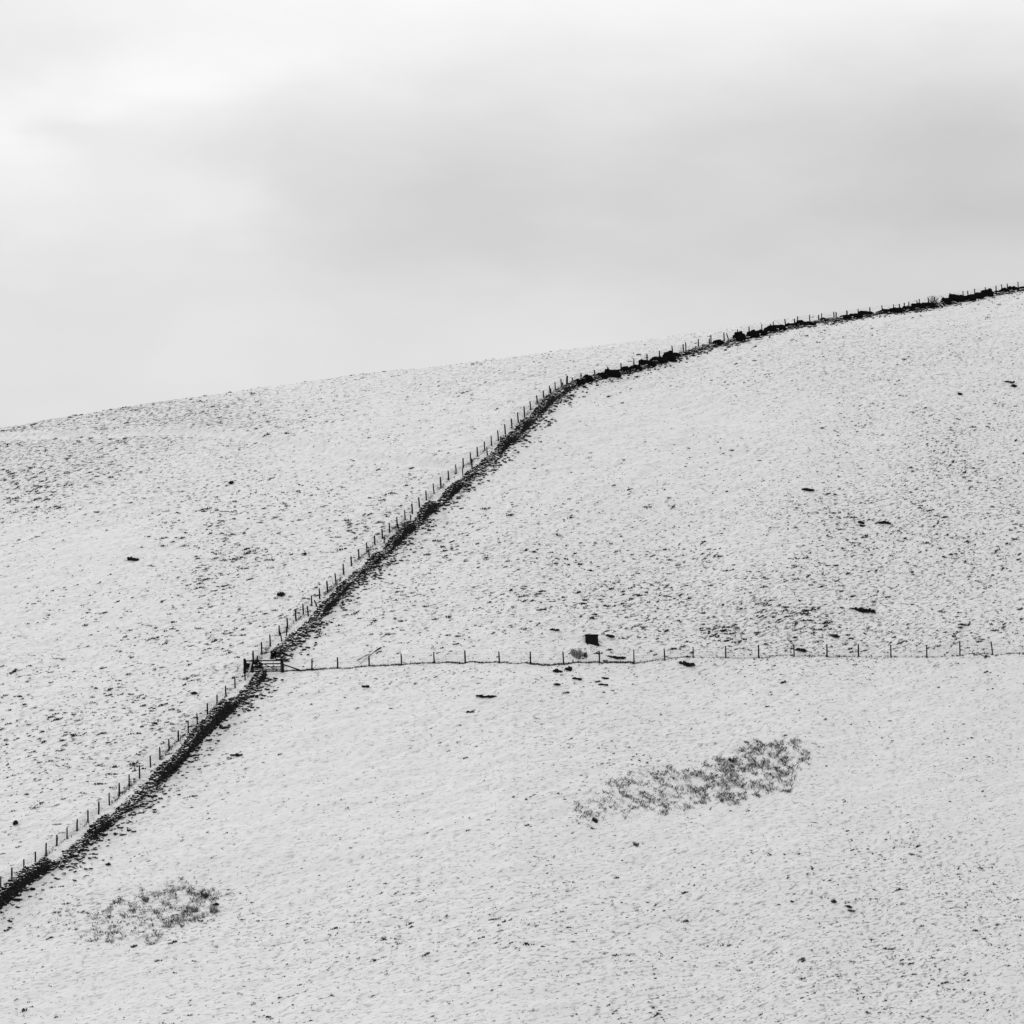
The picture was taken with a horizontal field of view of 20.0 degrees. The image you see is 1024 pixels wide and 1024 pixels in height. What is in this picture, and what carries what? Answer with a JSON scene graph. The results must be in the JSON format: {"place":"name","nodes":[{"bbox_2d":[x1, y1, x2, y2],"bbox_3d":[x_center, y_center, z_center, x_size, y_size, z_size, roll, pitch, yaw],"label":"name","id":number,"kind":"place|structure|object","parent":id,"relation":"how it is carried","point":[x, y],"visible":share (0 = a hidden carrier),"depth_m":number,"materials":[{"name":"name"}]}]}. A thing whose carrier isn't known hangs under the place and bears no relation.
{"place":"outdoors","nodes":[
{"label":"outdoors","id":0,"kind":"place"},
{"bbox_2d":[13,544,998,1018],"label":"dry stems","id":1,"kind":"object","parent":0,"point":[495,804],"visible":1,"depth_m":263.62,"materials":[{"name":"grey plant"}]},
{"bbox_2d":[0,286,1023,1023],"bbox_3d":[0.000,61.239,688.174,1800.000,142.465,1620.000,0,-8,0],"label":"hillside","id":2,"kind":"structure","parent":0,"point":[438,790],"depth_m":291.21,"materials":[{"name":"white snow"}]},
{"bbox_2d":[0,696,226,888],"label":"grass","id":3,"kind":"structure","parent":2,"relation":"on","point":[125,791],"depth_m":268.33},
{"bbox_2d":[0,667,245,885],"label":"wire fence","id":4,"kind":"object","parent":2,"relation":"on","point":[128,776],"visible":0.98,"depth_m":266.69,"materials":[{"name":"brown wood"}]},
{"bbox_2d":[127,556,138,560],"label":"exposed rock","id":5,"kind":"object","parent":2,"relation":"on","point":[131,558],"visible":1,"depth_m":320.31,"materials":[{"name":"black stone"}]},
{"bbox_2d":[37,876,232,945],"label":"dead bracken","id":6,"kind":"object","parent":2,"relation":"on","point":[179,919],"visible":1,"depth_m":247.96,"materials":[{"name":"grey plant"}]},
{"bbox_2d":[0,668,272,912],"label":"dry stone wall","id":7,"kind":"structure","parent":2,"relation":"on","point":[20,882],"depth_m":265.53,"materials":[{"name":"black stone"}]},
{"bbox_2d":[147,780,156,786],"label":"boulder","id":8,"kind":"object","parent":7,"relation":"on","point":[151,782],"visible":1,"depth_m":268.11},
{"bbox_2d":[201,892,208,898],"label":"grass clump","id":9,"kind":"object","parent":2,"relation":"on","point":[205,895],"visible":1,"depth_m":250.63,"materials":[{"name":"grey plant"}]},
{"bbox_2d":[209,908,218,913],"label":"grass clump","id":10,"kind":"object","parent":2,"relation":"on","point":[211,911],"visible":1,"depth_m":248.29,"materials":[{"name":"grey plant"}]},
{"bbox_2d":[243,658,245,673],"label":"gate post","id":11,"kind":"object","parent":2,"relation":"on","point":[244,662],"visible":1,"depth_m":290.69,"materials":[{"name":"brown wood"}]},
{"bbox_2d":[246,660,280,671],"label":"field gate","id":12,"kind":"structure","parent":11,"relation":"attached to","point":[272,669],"depth_m":290.74,"materials":[{"name":"grey wood"}]},
{"bbox_2d":[281,658,301,672],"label":"gate post","id":13,"kind":"object","parent":2,"relation":"on","point":[282,666],"visible":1,"depth_m":290.69,"materials":[{"name":"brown wood"}]},
{"bbox_2d":[308,616,316,621],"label":"boulder","id":14,"kind":"object","parent":2,"relation":"on","point":[312,619],"visible":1,"depth_m":301.19,"materials":[{"name":"grey stone"}]},
{"bbox_2d":[357,647,381,663],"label":"fallen branch","id":15,"kind":"object","parent":2,"relation":"on","point":[370,654],"visible":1,"depth_m":294.34,"materials":[{"name":"grey wood"}]},
{"bbox_2d":[265,413,530,652],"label":"grass","id":16,"kind":"structure","parent":2,"relation":"on","point":[385,541],"depth_m":317.28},
{"bbox_2d":[255,387,559,659],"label":"grass","id":17,"kind":"structure","parent":2,"relation":"on","point":[358,559],"depth_m":322.90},
{"bbox_2d":[252,376,567,659],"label":"wire fence","id":18,"kind":"object","parent":2,"relation":"on","point":[412,507],"visible":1,"depth_m":330.77,"materials":[{"name":"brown wood"}]},
{"bbox_2d":[270,381,587,661],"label":"dry stone wall","id":19,"kind":"structure","parent":2,"relation":"on","point":[397,539],"depth_m":327.10,"materials":[{"name":"black stone"}]},
{"bbox_2d":[476,694,496,697],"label":"exposed rock","id":20,"kind":"object","parent":2,"relation":"on","point":[489,696],"visible":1,"depth_m":284.21,"materials":[{"name":"black stone"}]},
{"bbox_2d":[0,292,1023,1023],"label":"grass tussocks","id":21,"kind":"object","parent":2,"relation":"on","point":[348,522],"depth_m":312.54,"materials":[{"name":"grey plant"}]},
{"bbox_2d":[570,648,583,658],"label":"grass clump","id":22,"kind":"object","parent":2,"relation":"on","point":[579,653],"visible":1,"depth_m":295.15,"materials":[{"name":"grey plant"}]},
{"bbox_2d":[573,379,585,385],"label":"gorse bush","id":23,"kind":"object","parent":2,"relation":"on","point":[581,382],"visible":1,"depth_m":375.01,"materials":[{"name":"black plant"}]},
{"bbox_2d":[585,634,598,645],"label":"feed box","id":24,"kind":"object","parent":2,"relation":"on","point":[591,639],"visible":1,"depth_m":298.57,"materials":[{"name":"black"}]},
{"bbox_2d":[607,655,625,658],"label":"exposed rock","id":25,"kind":"object","parent":2,"relation":"on","point":[618,657],"visible":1,"depth_m":296.83,"materials":[{"name":"black stone"}]},
{"bbox_2d":[629,364,641,370],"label":"gorse bush","id":26,"kind":"object","parent":2,"relation":"on","point":[637,367],"visible":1,"depth_m":384.05,"materials":[{"name":"black plant"}]},
{"bbox_2d":[638,359,656,366],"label":"gorse bush","id":27,"kind":"object","parent":2,"relation":"on","point":[648,362],"visible":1,"depth_m":386.04,"materials":[{"name":"black plant"}]},
{"bbox_2d":[284,652,1022,671],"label":"grass","id":28,"kind":"structure","parent":2,"relation":"on","point":[374,665],"depth_m":292.81,"materials":[{"name":"grey plant"}]},
{"bbox_2d":[286,641,1022,670],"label":"wire fence","id":29,"kind":"object","parent":2,"relation":"on","point":[633,658],"visible":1,"depth_m":298.59,"materials":[{"name":"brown wood"}]},
{"bbox_2d":[679,661,695,666],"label":"exposed rock","id":30,"kind":"object","parent":2,"relation":"on","point":[685,663],"visible":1,"depth_m":298.01,"materials":[{"name":"black stone"}]},
{"bbox_2d":[573,736,818,828],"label":"dead bracken","id":31,"kind":"object","parent":2,"relation":"on","point":[744,769],"visible":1,"depth_m":276.27,"materials":[{"name":"grey plant"}]},
{"bbox_2d":[764,325,776,331],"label":"gorse bush","id":32,"kind":"object","parent":2,"relation":"on","point":[770,328],"visible":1,"depth_m":405.31,"materials":[{"name":"black plant"}]},
{"bbox_2d":[773,324,786,330],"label":"gorse bush","id":33,"kind":"object","parent":2,"relation":"on","point":[782,327],"visible":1,"depth_m":406.95,"materials":[{"name":"black plant"}]},
{"bbox_2d":[785,323,797,326],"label":"gorse bush","id":34,"kind":"object","parent":2,"relation":"on","point":[789,324],"visible":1,"depth_m":409.17,"materials":[{"name":"black plant"}]},
{"bbox_2d":[572,282,1023,380],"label":"wire fence","id":35,"kind":"object","parent":2,"relation":"on","point":[710,339],"visible":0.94,"depth_m":409.82,"materials":[{"name":"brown wood"}]},
{"bbox_2d":[578,288,1023,385],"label":"dry stone wall","id":36,"kind":"structure","parent":2,"relation":"on","point":[597,378],"depth_m":401.07,"materials":[{"name":"black stone"}]},
{"bbox_2d":[582,374,593,382],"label":"gorse bush","id":37,"kind":"object","parent":36,"relation":"on","point":[588,378],"visible":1,"depth_m":376.51,"materials":[{"name":"black plant"}]},
{"bbox_2d":[593,372,607,378],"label":"gorse bush","id":38,"kind":"object","parent":36,"relation":"on","point":[603,375],"visible":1,"depth_m":378.56,"materials":[{"name":"black plant"}]},
{"bbox_2d":[604,369,620,377],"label":"gorse bush","id":39,"kind":"object","parent":36,"relation":"on","point":[613,373],"visible":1,"depth_m":379.53,"materials":[{"name":"black plant"}]},
{"bbox_2d":[619,366,631,371],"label":"gorse bush","id":40,"kind":"object","parent":36,"relation":"on","point":[625,368],"visible":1,"depth_m":382.67,"materials":[{"name":"black plant"}]},
{"bbox_2d":[650,356,668,363],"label":"gorse bush","id":41,"kind":"object","parent":36,"relation":"on","point":[661,360],"visible":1,"depth_m":387.65,"materials":[{"name":"black plant"}]},
{"bbox_2d":[662,350,675,361],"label":"gorse bush","id":42,"kind":"object","parent":36,"relation":"on","point":[669,355],"visible":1,"depth_m":389.34,"materials":[{"name":"black plant"}]},
{"bbox_2d":[712,339,724,345],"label":"gorse bush","id":43,"kind":"object","parent":36,"relation":"on","point":[720,342],"visible":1,"depth_m":397.83,"materials":[{"name":"black plant"}]},
{"bbox_2d":[732,331,745,341],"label":"gorse bush","id":44,"kind":"object","parent":36,"relation":"on","point":[739,336],"visible":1,"depth_m":399.65,"materials":[{"name":"black plant"}]},
{"bbox_2d":[746,330,759,337],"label":"gorse bush","id":45,"kind":"object","parent":36,"relation":"on","point":[753,333],"visible":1,"depth_m":401.56,"materials":[{"name":"black plant"}]},
{"bbox_2d":[759,329,767,334],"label":"gorse bush","id":46,"kind":"object","parent":36,"relation":"on","point":[763,332],"visible":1,"depth_m":403.11,"materials":[{"name":"black plant"}]},
{"bbox_2d":[795,320,806,325],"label":"gorse bush","id":47,"kind":"object","parent":36,"relation":"on","point":[802,322],"visible":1,"depth_m":410.25,"materials":[{"name":"black plant"}]},
{"bbox_2d":[839,315,851,319],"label":"gorse bush","id":48,"kind":"object","parent":36,"relation":"on","point":[845,317],"visible":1,"depth_m":417.32,"materials":[{"name":"black plant"}]},
{"bbox_2d":[849,313,862,317],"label":"gorse bush","id":49,"kind":"object","parent":36,"relation":"on","point":[858,315],"visible":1,"depth_m":418.68,"materials":[{"name":"black plant"}]},
{"bbox_2d":[858,310,873,314],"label":"gorse bush","id":50,"kind":"object","parent":36,"relation":"on","point":[866,312],"visible":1,"depth_m":420.43,"materials":[{"name":"black plant"}]},
{"bbox_2d":[880,309,891,313],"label":"gorse bush","id":51,"kind":"object","parent":36,"relation":"on","point":[885,310],"visible":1,"depth_m":421.55,"materials":[{"name":"black plant"}]},
{"bbox_2d":[889,307,903,312],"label":"gorse bush","id":52,"kind":"object","parent":36,"relation":"on","point":[897,310],"visible":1,"depth_m":421.52,"materials":[{"name":"black plant"}]},
{"bbox_2d":[902,306,914,310],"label":"gorse bush","id":53,"kind":"object","parent":36,"relation":"on","point":[911,308],"visible":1,"depth_m":423.13,"materials":[{"name":"black plant"}]},
{"bbox_2d":[911,303,925,308],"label":"gorse bush","id":54,"kind":"object","parent":36,"relation":"on","point":[918,305],"visible":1,"depth_m":424.40,"materials":[{"name":"black plant"}]},
{"bbox_2d":[948,294,965,302],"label":"gorse bush","id":55,"kind":"object","parent":36,"relation":"on","point":[958,298],"visible":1,"depth_m":429.05,"materials":[{"name":"black plant"}]},
{"bbox_2d":[966,294,977,300],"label":"gorse bush","id":56,"kind":"object","parent":36,"relation":"on","point":[971,297],"visible":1,"depth_m":429.40,"materials":[{"name":"black plant"}]},
{"bbox_2d":[981,288,993,296],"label":"gorse bush","id":57,"kind":"object","parent":36,"relation":"on","point":[989,292],"visible":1,"depth_m":433.37,"materials":[{"name":"black plant"}]},
{"bbox_2d":[999,287,1009,291],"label":"gorse bush","id":58,"kind":"object","parent":36,"relation":"on","point":[1004,289],"visible":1,"depth_m":437.39,"materials":[{"name":"black plant"}]},
{"bbox_2d":[795,648,806,651],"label":"exposed rock","id":59,"kind":"object","parent":2,"relation":"on","point":[801,649],"visible":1,"depth_m":305.43,"materials":[{"name":"black stone"}]},
{"bbox_2d":[801,488,814,490],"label":"exposed rock","id":60,"kind":"object","parent":2,"relation":"on","point":[807,489],"visible":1,"depth_m":346.92,"materials":[{"name":"black stone"}]},
{"bbox_2d":[850,607,875,612],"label":"exposed rock","id":61,"kind":"object","parent":2,"relation":"on","point":[862,610],"visible":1,"depth_m":318.08,"materials":[{"name":"black stone"}]},
{"bbox_2d":[878,520,890,523],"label":"exposed rock","id":62,"kind":"object","parent":2,"relation":"on","point":[883,522],"visible":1,"depth_m":341.28,"materials":[{"name":"black stone"}]},
{"bbox_2d":[922,302,936,307],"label":"gorse bush","id":63,"kind":"object","parent":2,"relation":"on","point":[930,304],"visible":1,"depth_m":425.27,"materials":[{"name":"black plant"}]},
{"bbox_2d":[940,298,951,304],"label":"gorse bush","id":64,"kind":"object","parent":2,"relation":"on","point":[947,301],"visible":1,"depth_m":427.80,"materials":[{"name":"black plant"}]},
{"bbox_2d":[975,292,985,298],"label":"gorse bush","id":65,"kind":"object","parent":2,"relation":"on","point":[981,295],"visible":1,"depth_m":431.69,"materials":[{"name":"black plant"}]},
{"bbox_2d":[1008,286,1018,290],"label":"gorse bush","id":66,"kind":"object","parent":2,"relation":"on","point":[1013,288],"visible":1,"depth_m":438.32,"materials":[{"name":"black plant"}]},
{"bbox_2d":[0,0,1023,427],"label":"sky","id":67,"kind":"structure","parent":0,"point":[198,198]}
]}

